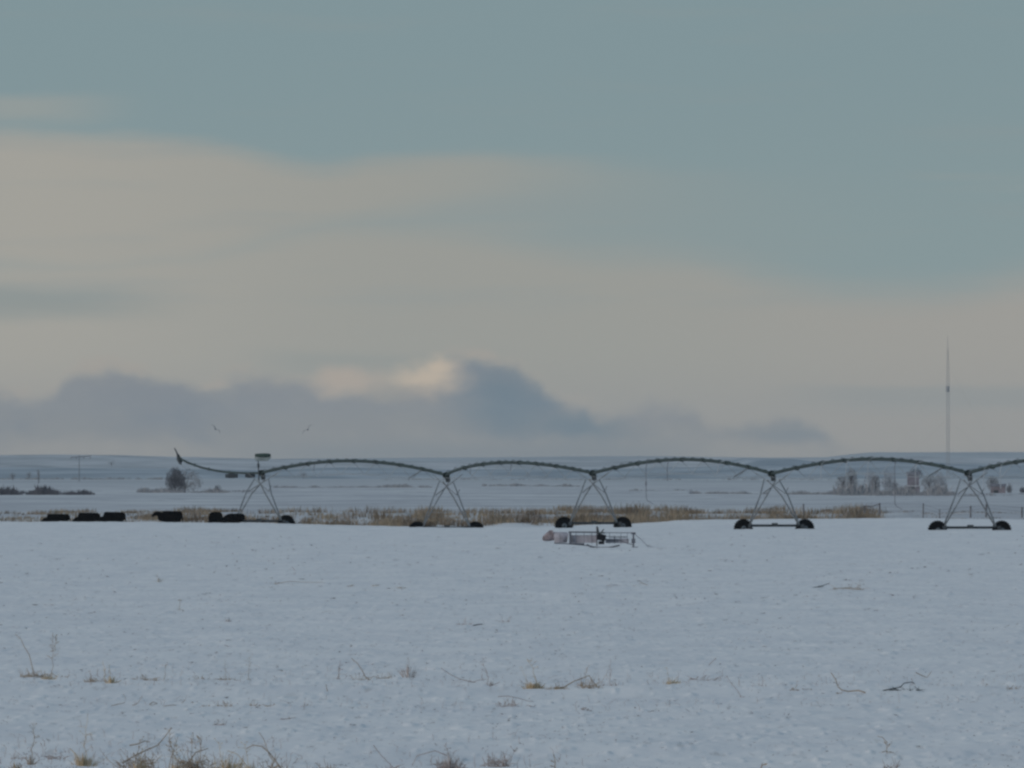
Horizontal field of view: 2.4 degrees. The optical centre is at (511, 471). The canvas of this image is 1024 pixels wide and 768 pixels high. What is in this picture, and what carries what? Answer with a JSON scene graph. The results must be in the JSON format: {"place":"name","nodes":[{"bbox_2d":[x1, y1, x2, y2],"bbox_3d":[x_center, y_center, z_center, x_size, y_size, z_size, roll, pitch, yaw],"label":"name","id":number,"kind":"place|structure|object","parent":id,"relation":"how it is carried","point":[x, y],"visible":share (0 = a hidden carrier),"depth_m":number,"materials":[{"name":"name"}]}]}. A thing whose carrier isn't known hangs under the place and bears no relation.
{"place":"outdoors","nodes":[
{"label":"outdoors","id":0,"kind":"place"},
{"bbox_2d":[0,479,1023,767],"bbox_3d":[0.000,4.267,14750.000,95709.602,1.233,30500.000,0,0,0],"label":"snow field","id":1,"kind":"structure","parent":0,"point":[734,733],"depth_m":598.20,"materials":[{"name":"white snow"}]},
{"bbox_2d":[8,760,20,767],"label":"grass tuft","id":2,"kind":"object","parent":1,"relation":"on","point":[15,765],"visible":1,"depth_m":310.68,"materials":[{"name":"plant"}]},
{"bbox_2d":[25,723,39,764],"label":"dry weed","id":3,"kind":"object","parent":1,"relation":"on","point":[31,762],"visible":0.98,"depth_m":318.75,"materials":[{"name":"brown plant"}]},
{"bbox_2d":[12,753,67,759],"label":"dry weed","id":4,"kind":"object","parent":1,"relation":"on","point":[49,756],"visible":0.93,"depth_m":323.47,"materials":[{"name":"brown plant"}]},
{"bbox_2d":[15,633,69,677],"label":"dry weed","id":5,"kind":"object","parent":1,"relation":"on","point":[28,675],"visible":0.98,"depth_m":453.14,"materials":[{"name":"brown plant"}]},
{"bbox_2d":[31,673,57,679],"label":"grass tuft","id":6,"kind":"object","parent":1,"relation":"on","point":[52,678],"visible":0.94,"depth_m":448.82,"materials":[{"name":"beige plant"}]},
{"bbox_2d":[0,483,93,494],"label":"brush","id":7,"kind":"object","parent":1,"relation":"on","point":[43,490],"visible":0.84,"depth_m":4228.53,"materials":[{"name":"brown plant"}]},
{"bbox_2d":[40,514,69,521],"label":"cow","id":8,"kind":"object","parent":1,"relation":"on","point":[56,517],"visible":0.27,"depth_m":1861.69},
{"bbox_2d":[71,455,90,481],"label":"utility pole","id":9,"kind":"object","parent":1,"relation":"on","point":[79,463],"visible":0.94,"depth_m":9499.89,"materials":[{"name":"wood"}]},
{"bbox_2d":[72,513,99,521],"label":"cow","id":10,"kind":"object","parent":1,"relation":"on","point":[88,517],"visible":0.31,"depth_m":1859.70},
{"bbox_2d":[65,714,107,766],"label":"grass tuft","id":11,"kind":"object","parent":1,"relation":"on","point":[84,760],"visible":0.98,"depth_m":316.99,"materials":[{"name":"beige plant"}]},
{"bbox_2d":[83,669,103,681],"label":"dry weed","id":12,"kind":"object","parent":1,"relation":"on","point":[93,680],"visible":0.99,"depth_m":441.70,"materials":[{"name":"brown plant"}]},
{"bbox_2d":[97,512,125,521],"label":"cow","id":13,"kind":"object","parent":1,"relation":"on","point":[113,517],"visible":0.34,"depth_m":1857.70},
{"bbox_2d":[103,665,120,682],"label":"grass tuft","id":14,"kind":"object","parent":1,"relation":"on","point":[110,680],"visible":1,"depth_m":440.57,"materials":[{"name":"beige plant"}]},
{"bbox_2d":[100,727,179,767],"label":"dry weed","id":15,"kind":"object","parent":1,"relation":"on","point":[142,760],"visible":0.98,"depth_m":314.26,"materials":[{"name":"brown plant"}]},
{"bbox_2d":[130,746,149,767],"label":"grass tuft","id":16,"kind":"object","parent":1,"relation":"on","point":[139,766],"visible":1,"depth_m":313.47,"materials":[{"name":"beige plant"}]},
{"bbox_2d":[132,675,159,680],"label":"dry weed","id":17,"kind":"object","parent":1,"relation":"on","point":[146,679],"visible":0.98,"depth_m":444.00,"materials":[{"name":"brown plant"}]},
{"bbox_2d":[152,511,182,521],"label":"cow","id":18,"kind":"object","parent":1,"relation":"on","point":[170,516],"visible":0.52,"depth_m":1859.73},
{"bbox_2d":[164,468,185,490],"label":"bush","id":19,"kind":"object","parent":1,"relation":"on","point":[175,478],"visible":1,"depth_m":4699.62,"materials":[{"name":"grey plant"}]},
{"bbox_2d":[169,742,187,767],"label":"grass tuft","id":20,"kind":"object","parent":1,"relation":"on","point":[177,757],"visible":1,"depth_m":311.01,"materials":[{"name":"beige plant"}]},
{"bbox_2d":[168,467,202,492],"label":"tree","id":21,"kind":"object","parent":1,"relation":"on","point":[184,488],"visible":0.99,"depth_m":4724.45,"materials":[{"name":"grey plant"}]},
{"bbox_2d":[170,732,214,767],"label":"dry weed","id":22,"kind":"object","parent":1,"relation":"on","point":[189,763],"visible":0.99,"depth_m":313.33,"materials":[{"name":"brown plant"}]},
{"bbox_2d":[208,512,222,522],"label":"cow","id":23,"kind":"object","parent":1,"relation":"on","point":[215,517],"visible":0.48,"depth_m":1859.47},
{"bbox_2d":[209,738,247,767],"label":"grass tuft","id":24,"kind":"object","parent":1,"relation":"on","point":[227,765],"visible":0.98,"depth_m":311.06,"materials":[{"name":"beige plant"}]},
{"bbox_2d":[221,513,244,522],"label":"cow","id":25,"kind":"object","parent":1,"relation":"on","point":[235,518],"visible":0.86,"depth_m":1796.79},
{"bbox_2d":[227,741,261,767],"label":"grass tuft","id":26,"kind":"object","parent":1,"relation":"on","point":[251,766],"visible":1,"depth_m":311.93,"materials":[{"name":"beige plant"}]},
{"bbox_2d":[246,732,288,767],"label":"dry weed","id":27,"kind":"object","parent":1,"relation":"on","point":[274,760],"visible":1,"depth_m":312.96,"materials":[{"name":"brown plant"}]},
{"bbox_2d":[350,658,373,679],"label":"dry weed","id":28,"kind":"object","parent":1,"relation":"on","point":[359,674],"visible":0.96,"depth_m":448.68,"materials":[{"name":"brown plant"}]},
{"bbox_2d":[373,745,403,767],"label":"dry weed","id":29,"kind":"object","parent":1,"relation":"on","point":[386,760],"visible":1,"depth_m":313.19,"materials":[{"name":"brown plant"}]},
{"bbox_2d":[396,658,419,677],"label":"grass tuft","id":30,"kind":"object","parent":1,"relation":"on","point":[407,671],"visible":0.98,"depth_m":453.77,"materials":[{"name":"brown plant"}]},
{"bbox_2d":[412,743,470,767],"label":"grass tuft","id":31,"kind":"object","parent":1,"relation":"on","point":[450,763],"visible":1,"depth_m":314.00,"materials":[{"name":"brown plant"}]},
{"bbox_2d":[441,668,487,682],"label":"dry weed","id":32,"kind":"object","parent":1,"relation":"on","point":[466,680],"visible":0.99,"depth_m":444.40,"materials":[{"name":"brown plant"}]},
{"bbox_2d":[480,657,499,685],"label":"dry weed","id":33,"kind":"object","parent":1,"relation":"on","point":[487,676],"visible":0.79,"depth_m":438.37,"materials":[{"name":"brown plant"}]},
{"bbox_2d":[480,746,517,766],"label":"dry weed","id":34,"kind":"object","parent":1,"relation":"on","point":[495,762],"visible":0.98,"depth_m":319.12,"materials":[{"name":"brown plant"}]},
{"bbox_2d":[0,501,1011,526],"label":"tall grass","id":35,"kind":"structure","parent":1,"relation":"on","point":[438,514],"depth_m":2102.55,"materials":[{"name":"brown plant"}]},
{"bbox_2d":[0,476,1022,495],"bbox_3d":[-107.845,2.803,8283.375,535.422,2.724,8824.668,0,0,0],"label":"distant brush","id":36,"kind":"object","parent":1,"relation":"on","point":[854,490],"visible":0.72,"depth_m":4172.64,"materials":[{"name":"brown plant"}]},
{"bbox_2d":[0,534,1022,767],"bbox_3d":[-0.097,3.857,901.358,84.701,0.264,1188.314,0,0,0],"label":"stubble","id":37,"kind":"object","parent":1,"relation":"on","point":[490,649],"visible":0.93,"depth_m":496.12,"materials":[{"name":"brown plant"}]},
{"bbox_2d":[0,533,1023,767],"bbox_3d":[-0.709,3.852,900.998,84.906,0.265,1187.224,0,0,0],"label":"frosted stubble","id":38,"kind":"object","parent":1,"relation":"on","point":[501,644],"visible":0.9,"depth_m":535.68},
{"bbox_2d":[0,661,1023,767],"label":"fine stems","id":39,"kind":"object","parent":1,"relation":"on","point":[336,736],"visible":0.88,"depth_m":340.19,"materials":[{"name":"brown plant"}]},
{"bbox_2d":[494,696,534,706],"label":"dry weed","id":40,"kind":"object","parent":1,"relation":"on","point":[512,704],"visible":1,"depth_m":399.62,"materials":[{"name":"plant"}]},
{"bbox_2d":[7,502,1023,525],"bbox_3d":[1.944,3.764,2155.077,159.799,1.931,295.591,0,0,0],"label":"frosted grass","id":41,"kind":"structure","parent":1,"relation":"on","point":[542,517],"depth_m":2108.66,"materials":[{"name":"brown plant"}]},
{"bbox_2d":[520,659,544,688],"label":"grass tuft","id":42,"kind":"object","parent":1,"relation":"on","point":[534,686],"visible":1,"depth_m":422.95,"materials":[{"name":"beige plant"}]},
{"bbox_2d":[545,664,605,689],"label":"dry weed","id":43,"kind":"object","parent":1,"relation":"on","point":[589,686],"visible":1,"depth_m":422.42,"materials":[{"name":"brown plant"}]},
{"bbox_2d":[542,526,647,547],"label":"farm implement","id":44,"kind":"object","parent":1,"relation":"on","point":[559,537],"visible":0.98,"depth_m":1241.55,"materials":[{"name":"metal"}]},
{"bbox_2d":[174,448,1023,529],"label":"pivot irrigator","id":45,"kind":"object","parent":1,"relation":"on","point":[566,522],"visible":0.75,"depth_m":1692.83,"materials":[{"name":"metal"}]},
{"bbox_2d":[600,658,617,685],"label":"dry weed","id":46,"kind":"object","parent":1,"relation":"on","point":[610,676],"visible":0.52,"depth_m":433.26,"materials":[{"name":"brown plant"}]},
{"bbox_2d":[663,668,682,683],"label":"grass tuft","id":47,"kind":"object","parent":1,"relation":"on","point":[673,682],"visible":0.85,"depth_m":443.59,"materials":[{"name":"beige plant"}]},
{"bbox_2d":[689,658,720,680],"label":"dry weed","id":48,"kind":"object","parent":1,"relation":"on","point":[705,675],"visible":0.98,"depth_m":451.63,"materials":[{"name":"brown plant"}]},
{"bbox_2d":[835,476,851,486],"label":"bush","id":49,"kind":"object","parent":1,"relation":"on","point":[840,478],"visible":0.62,"depth_m":4299.96,"materials":[{"name":"grey plant"}]},
{"bbox_2d":[831,673,865,693],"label":"dry weed","id":50,"kind":"object","parent":1,"relation":"on","point":[846,690],"visible":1,"depth_m":416.63,"materials":[{"name":"brown plant"}]},
{"bbox_2d":[830,584,868,589],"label":"dry weed","id":51,"kind":"object","parent":1,"relation":"on","point":[834,588],"visible":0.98,"depth_m":793.66,"materials":[{"name":"brown plant"}]},
{"bbox_2d":[845,468,857,485],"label":"bush","id":52,"kind":"object","parent":1,"relation":"on","point":[852,480],"visible":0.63,"depth_m":4359.84,"materials":[{"name":"grey plant"}]},
{"bbox_2d":[864,470,879,488],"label":"tree","id":53,"kind":"object","parent":1,"relation":"on","point":[869,477],"visible":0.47,"depth_m":4419.60,"materials":[{"name":"grey plant"}]},
{"bbox_2d":[870,475,880,489],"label":"tree","id":54,"kind":"object","parent":1,"relation":"on","point":[875,480],"visible":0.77,"depth_m":4299.84,"materials":[{"name":"grey plant"}]},
{"bbox_2d":[877,736,893,752],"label":"dry weed","id":55,"kind":"object","parent":1,"relation":"on","point":[886,746],"visible":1,"depth_m":329.87,"materials":[{"name":"plant"}]},
{"bbox_2d":[881,469,896,490],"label":"tree","id":56,"kind":"object","parent":1,"relation":"on","point":[888,484],"visible":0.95,"depth_m":4359.78,"materials":[{"name":"grey plant"}]},
{"bbox_2d":[882,758,900,767],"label":"dry weed","id":57,"kind":"object","parent":1,"relation":"on","point":[896,766],"visible":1,"depth_m":317.75,"materials":[{"name":"brown plant"}]},
{"bbox_2d":[882,682,923,691],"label":"dry weed","id":58,"kind":"object","parent":1,"relation":"on","point":[895,689],"visible":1,"depth_m":418.90,"materials":[{"name":"plant"}]},
{"bbox_2d":[803,503,1022,517],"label":"wire fence","id":59,"kind":"object","parent":1,"relation":"on","point":[879,507],"visible":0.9,"depth_m":2109.97,"materials":[{"name":"grey metal"}]},
{"bbox_2d":[906,472,920,492],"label":"shed","id":60,"kind":"structure","parent":1,"relation":"on","point":[910,481],"depth_m":4269.70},
{"bbox_2d":[921,475,937,489],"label":"tree","id":61,"kind":"object","parent":1,"relation":"on","point":[928,483],"visible":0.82,"depth_m":4359.89,"materials":[{"name":"grey plant"}]},
{"bbox_2d":[933,471,946,486],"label":"tree","id":62,"kind":"object","parent":1,"relation":"on","point":[939,479],"visible":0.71,"depth_m":4419.83,"materials":[{"name":"grey plant"}]},
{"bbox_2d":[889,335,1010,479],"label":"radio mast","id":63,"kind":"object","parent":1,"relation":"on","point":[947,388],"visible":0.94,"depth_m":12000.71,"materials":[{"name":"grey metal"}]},
{"bbox_2d":[986,475,998,488],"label":"tree","id":64,"kind":"object","parent":1,"relation":"on","point":[993,480],"visible":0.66,"depth_m":4299.88,"materials":[{"name":"grey plant"}]},
{"bbox_2d":[990,484,1005,492],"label":"shed","id":65,"kind":"structure","parent":1,"relation":"on","point":[994,488],"depth_m":4249.50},
{"bbox_2d":[1006,483,1011,492],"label":"bush","id":66,"kind":"object","parent":1,"relation":"on","point":[1008,489],"visible":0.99,"depth_m":4359.80,"materials":[{"name":"grey plant"}]},
{"bbox_2d":[0,458,1023,478],"bbox_3d":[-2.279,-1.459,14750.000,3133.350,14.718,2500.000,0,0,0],"label":"foothills","id":67,"kind":"structure","parent":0,"point":[633,473],"depth_m":14327.90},
{"bbox_2d":[0,455,1023,469],"bbox_3d":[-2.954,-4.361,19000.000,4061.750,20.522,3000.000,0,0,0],"label":"hills","id":68,"kind":"structure","parent":0,"point":[68,461],"depth_m":18786.92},
{"bbox_2d":[0,0,1023,458],"label":"sky","id":69,"kind":"structure","parent":0,"point":[384,228],"materials":[{"name":"blue"}]},
{"bbox_2d":[306,452,1023,461],"bbox_3d":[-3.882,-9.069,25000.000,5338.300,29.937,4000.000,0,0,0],"label":"plateau","id":70,"kind":"structure","parent":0,"point":[966,454],"depth_m":25416.67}
]}

